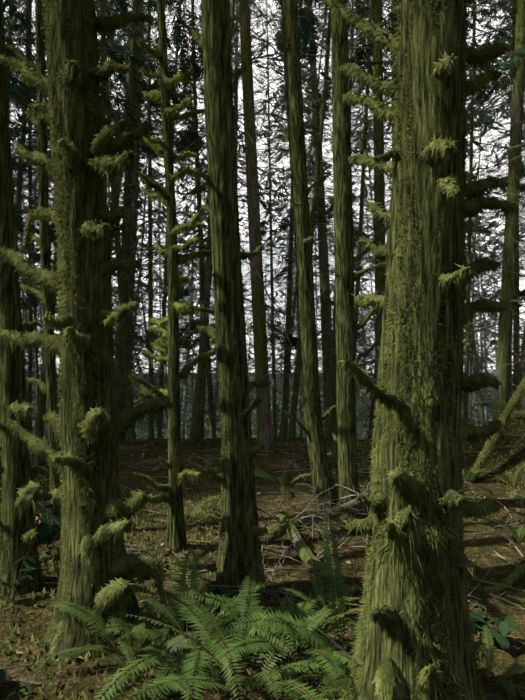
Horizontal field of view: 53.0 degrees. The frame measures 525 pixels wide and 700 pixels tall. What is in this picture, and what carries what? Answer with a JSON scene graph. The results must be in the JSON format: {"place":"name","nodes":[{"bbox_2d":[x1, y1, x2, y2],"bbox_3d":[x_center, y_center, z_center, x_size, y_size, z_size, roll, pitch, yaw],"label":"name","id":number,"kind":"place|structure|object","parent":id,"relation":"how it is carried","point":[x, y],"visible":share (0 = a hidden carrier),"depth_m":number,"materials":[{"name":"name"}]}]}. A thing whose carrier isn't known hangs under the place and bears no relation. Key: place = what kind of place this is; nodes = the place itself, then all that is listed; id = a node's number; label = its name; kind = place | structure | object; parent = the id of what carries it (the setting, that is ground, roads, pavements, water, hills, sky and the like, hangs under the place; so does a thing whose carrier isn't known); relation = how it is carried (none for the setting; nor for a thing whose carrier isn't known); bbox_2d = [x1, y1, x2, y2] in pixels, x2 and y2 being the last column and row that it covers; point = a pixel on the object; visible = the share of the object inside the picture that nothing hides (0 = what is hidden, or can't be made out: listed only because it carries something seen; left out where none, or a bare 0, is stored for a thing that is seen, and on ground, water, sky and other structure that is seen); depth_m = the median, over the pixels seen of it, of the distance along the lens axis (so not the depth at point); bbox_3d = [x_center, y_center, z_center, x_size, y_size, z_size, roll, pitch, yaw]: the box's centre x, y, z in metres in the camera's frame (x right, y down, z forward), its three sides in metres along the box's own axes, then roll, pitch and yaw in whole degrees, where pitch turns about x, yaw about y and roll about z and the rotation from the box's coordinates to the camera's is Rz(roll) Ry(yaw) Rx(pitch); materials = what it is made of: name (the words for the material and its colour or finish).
{"place":"outdoors","nodes":[
{"label":"outdoors","id":0,"kind":"place"},
{"bbox_2d":[0,384,524,699],"bbox_3d":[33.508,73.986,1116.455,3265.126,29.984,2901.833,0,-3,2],"label":"ground","id":1,"kind":"structure","parent":0,"point":[482,546],"depth_m":3.85,"materials":[{"name":"brown soil"}]},
{"bbox_2d":[4,0,38,205],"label":"crowns","id":2,"kind":"object","parent":1,"relation":"on","point":[16,111],"depth_m":15.89,"materials":[{"name":"green plant"}]},
{"bbox_2d":[0,0,44,595],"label":"tree trunk","id":3,"kind":"object","parent":1,"relation":"on","point":[10,314],"visible":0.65,"depth_m":3.33,"materials":[{"name":"green plant"}]},
{"bbox_2d":[35,0,60,539],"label":"tree trunk","id":4,"kind":"object","parent":1,"relation":"on","point":[50,362],"visible":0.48,"depth_m":4.40,"materials":[{"name":"green plant"}]},
{"bbox_2d":[44,0,145,660],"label":"tree trunk","id":5,"kind":"object","parent":1,"relation":"on","point":[75,635],"visible":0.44,"depth_m":2.71,"materials":[{"name":"green plant"}]},
{"bbox_2d":[157,0,187,551],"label":"tree trunk","id":6,"kind":"object","parent":1,"relation":"on","point":[177,528],"visible":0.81,"depth_m":4.03,"materials":[{"name":"green plant"}]},
{"bbox_2d":[0,494,347,699],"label":"floor herbs","id":7,"kind":"object","parent":1,"relation":"on","point":[73,659],"visible":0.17,"depth_m":2.63,"materials":[{"name":"green plant"}]},
{"bbox_2d":[201,0,268,604],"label":"tree trunk","id":8,"kind":"object","parent":1,"relation":"on","point":[224,223],"visible":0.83,"depth_m":3.15,"materials":[{"name":"green plant"}]},
{"bbox_2d":[0,0,488,699],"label":"mossy trunk fibres","id":9,"kind":"object","parent":1,"relation":"on","point":[374,488],"visible":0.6,"depth_m":2.14,"materials":[{"name":"green plant"}]},
{"bbox_2d":[0,0,509,696],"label":"moss limb sleeves","id":10,"kind":"object","parent":1,"relation":"on","point":[150,560],"visible":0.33,"depth_m":2.72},
{"bbox_2d":[136,67,500,498],"bbox_3d":[-0.534,-0.764,3.588,3.623,4.304,3.560,0,-3,2],"label":"dead limb","id":11,"kind":"object","parent":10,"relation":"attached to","point":[357,297],"visible":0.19,"depth_m":3.25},
{"bbox_2d":[0,0,516,699],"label":"moss limb tufts","id":12,"kind":"object","parent":11,"relation":"attached to","point":[404,542],"visible":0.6,"depth_m":2.61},
{"bbox_2d":[0,460,516,686],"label":"salal","id":13,"kind":"object","parent":1,"relation":"on","point":[33,566],"depth_m":2.94,"materials":[{"name":"green plant"}]},
{"bbox_2d":[0,430,521,687],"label":"litter flakes","id":14,"kind":"object","parent":1,"relation":"on","point":[349,562],"visible":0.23,"depth_m":4.72,"materials":[{"name":"brown plant"}]},
{"bbox_2d":[0,409,524,699],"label":"floor moss tufts","id":15,"kind":"object","parent":1,"relation":"on","point":[45,648],"visible":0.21,"depth_m":3.15,"materials":[{"name":"green plant"}]},
{"bbox_2d":[0,392,524,697],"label":"fallen twigs","id":16,"kind":"object","parent":1,"relation":"on","point":[131,550],"visible":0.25,"depth_m":4.12,"materials":[{"name":"brown wood"}]},
{"bbox_2d":[3,0,524,466],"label":"dead twigs","id":17,"kind":"object","parent":1,"relation":"on","point":[471,330],"visible":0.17,"depth_m":12.60,"materials":[{"name":"wood"}]},
{"bbox_2d":[4,0,524,398],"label":"tree crowns","id":18,"kind":"object","parent":1,"relation":"on","point":[242,161],"visible":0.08,"depth_m":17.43,"materials":[{"name":"green plant"}]},
{"bbox_2d":[3,0,524,351],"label":"hemlock boughs","id":19,"kind":"object","parent":18,"relation":"attached to","point":[117,5],"depth_m":15.67,"materials":[{"name":"green plant"}]},
{"bbox_2d":[5,0,524,439],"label":"crown boughs","id":20,"kind":"object","parent":1,"relation":"on","point":[480,249],"visible":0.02,"depth_m":33.69,"materials":[{"name":"green plant"}]},
{"bbox_2d":[6,0,524,453],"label":"tree trunks","id":21,"kind":"object","parent":1,"relation":"on","point":[266,433],"visible":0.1,"depth_m":11.84,"materials":[{"name":"plant"}]},
{"bbox_2d":[4,0,524,441],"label":"branches","id":22,"kind":"object","parent":21,"relation":"attached to","point":[487,243],"visible":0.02,"depth_m":35.80,"materials":[{"name":"wood"}]},
{"bbox_2d":[32,454,524,699],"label":"sword ferns","id":23,"kind":"object","parent":1,"relation":"on","point":[277,627],"visible":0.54,"depth_m":2.43,"materials":[{"name":"green plant"}]},
{"bbox_2d":[36,377,524,609],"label":"mossy logs","id":24,"kind":"object","parent":1,"relation":"on","point":[477,465],"visible":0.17,"depth_m":6.19,"materials":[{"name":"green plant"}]},
{"bbox_2d":[39,493,524,596],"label":"windfall logs","id":25,"kind":"object","parent":1,"relation":"on","point":[515,575],"visible":0.6,"depth_m":3.89,"materials":[{"name":"brown wood"}]},
{"bbox_2d":[281,0,340,521],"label":"tree trunk","id":26,"kind":"object","parent":1,"relation":"on","point":[304,273],"visible":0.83,"depth_m":4.85,"materials":[{"name":"green plant"}]},
{"bbox_2d":[331,0,365,521],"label":"tree trunk","id":27,"kind":"object","parent":1,"relation":"on","point":[344,307],"visible":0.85,"depth_m":4.82,"materials":[{"name":"green plant"}]},
{"bbox_2d":[345,0,484,699],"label":"tree trunk","id":28,"kind":"object","parent":1,"relation":"on","point":[405,647],"visible":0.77,"depth_m":1.99,"materials":[{"name":"green plant"}]},
{"bbox_2d":[0,0,524,537],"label":"hemlock boughs","id":29,"kind":"object","parent":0,"point":[178,34],"visible":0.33,"depth_m":10.24,"materials":[{"name":"green plant"}]},
{"bbox_2d":[0,2,524,512],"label":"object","id":30,"kind":"object","parent":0,"point":[126,98],"visible":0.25,"depth_m":7.61,"materials":[{"name":"green plant"}]},
{"bbox_2d":[4,0,524,373],"bbox_3d":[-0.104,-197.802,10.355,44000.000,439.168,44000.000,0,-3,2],"label":"sky","id":31,"kind":"structure","parent":0,"point":[330,153],"depth_m":1088.82,"materials":[{"name":"white"}]},
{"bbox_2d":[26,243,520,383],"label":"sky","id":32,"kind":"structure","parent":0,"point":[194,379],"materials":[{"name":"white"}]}
]}

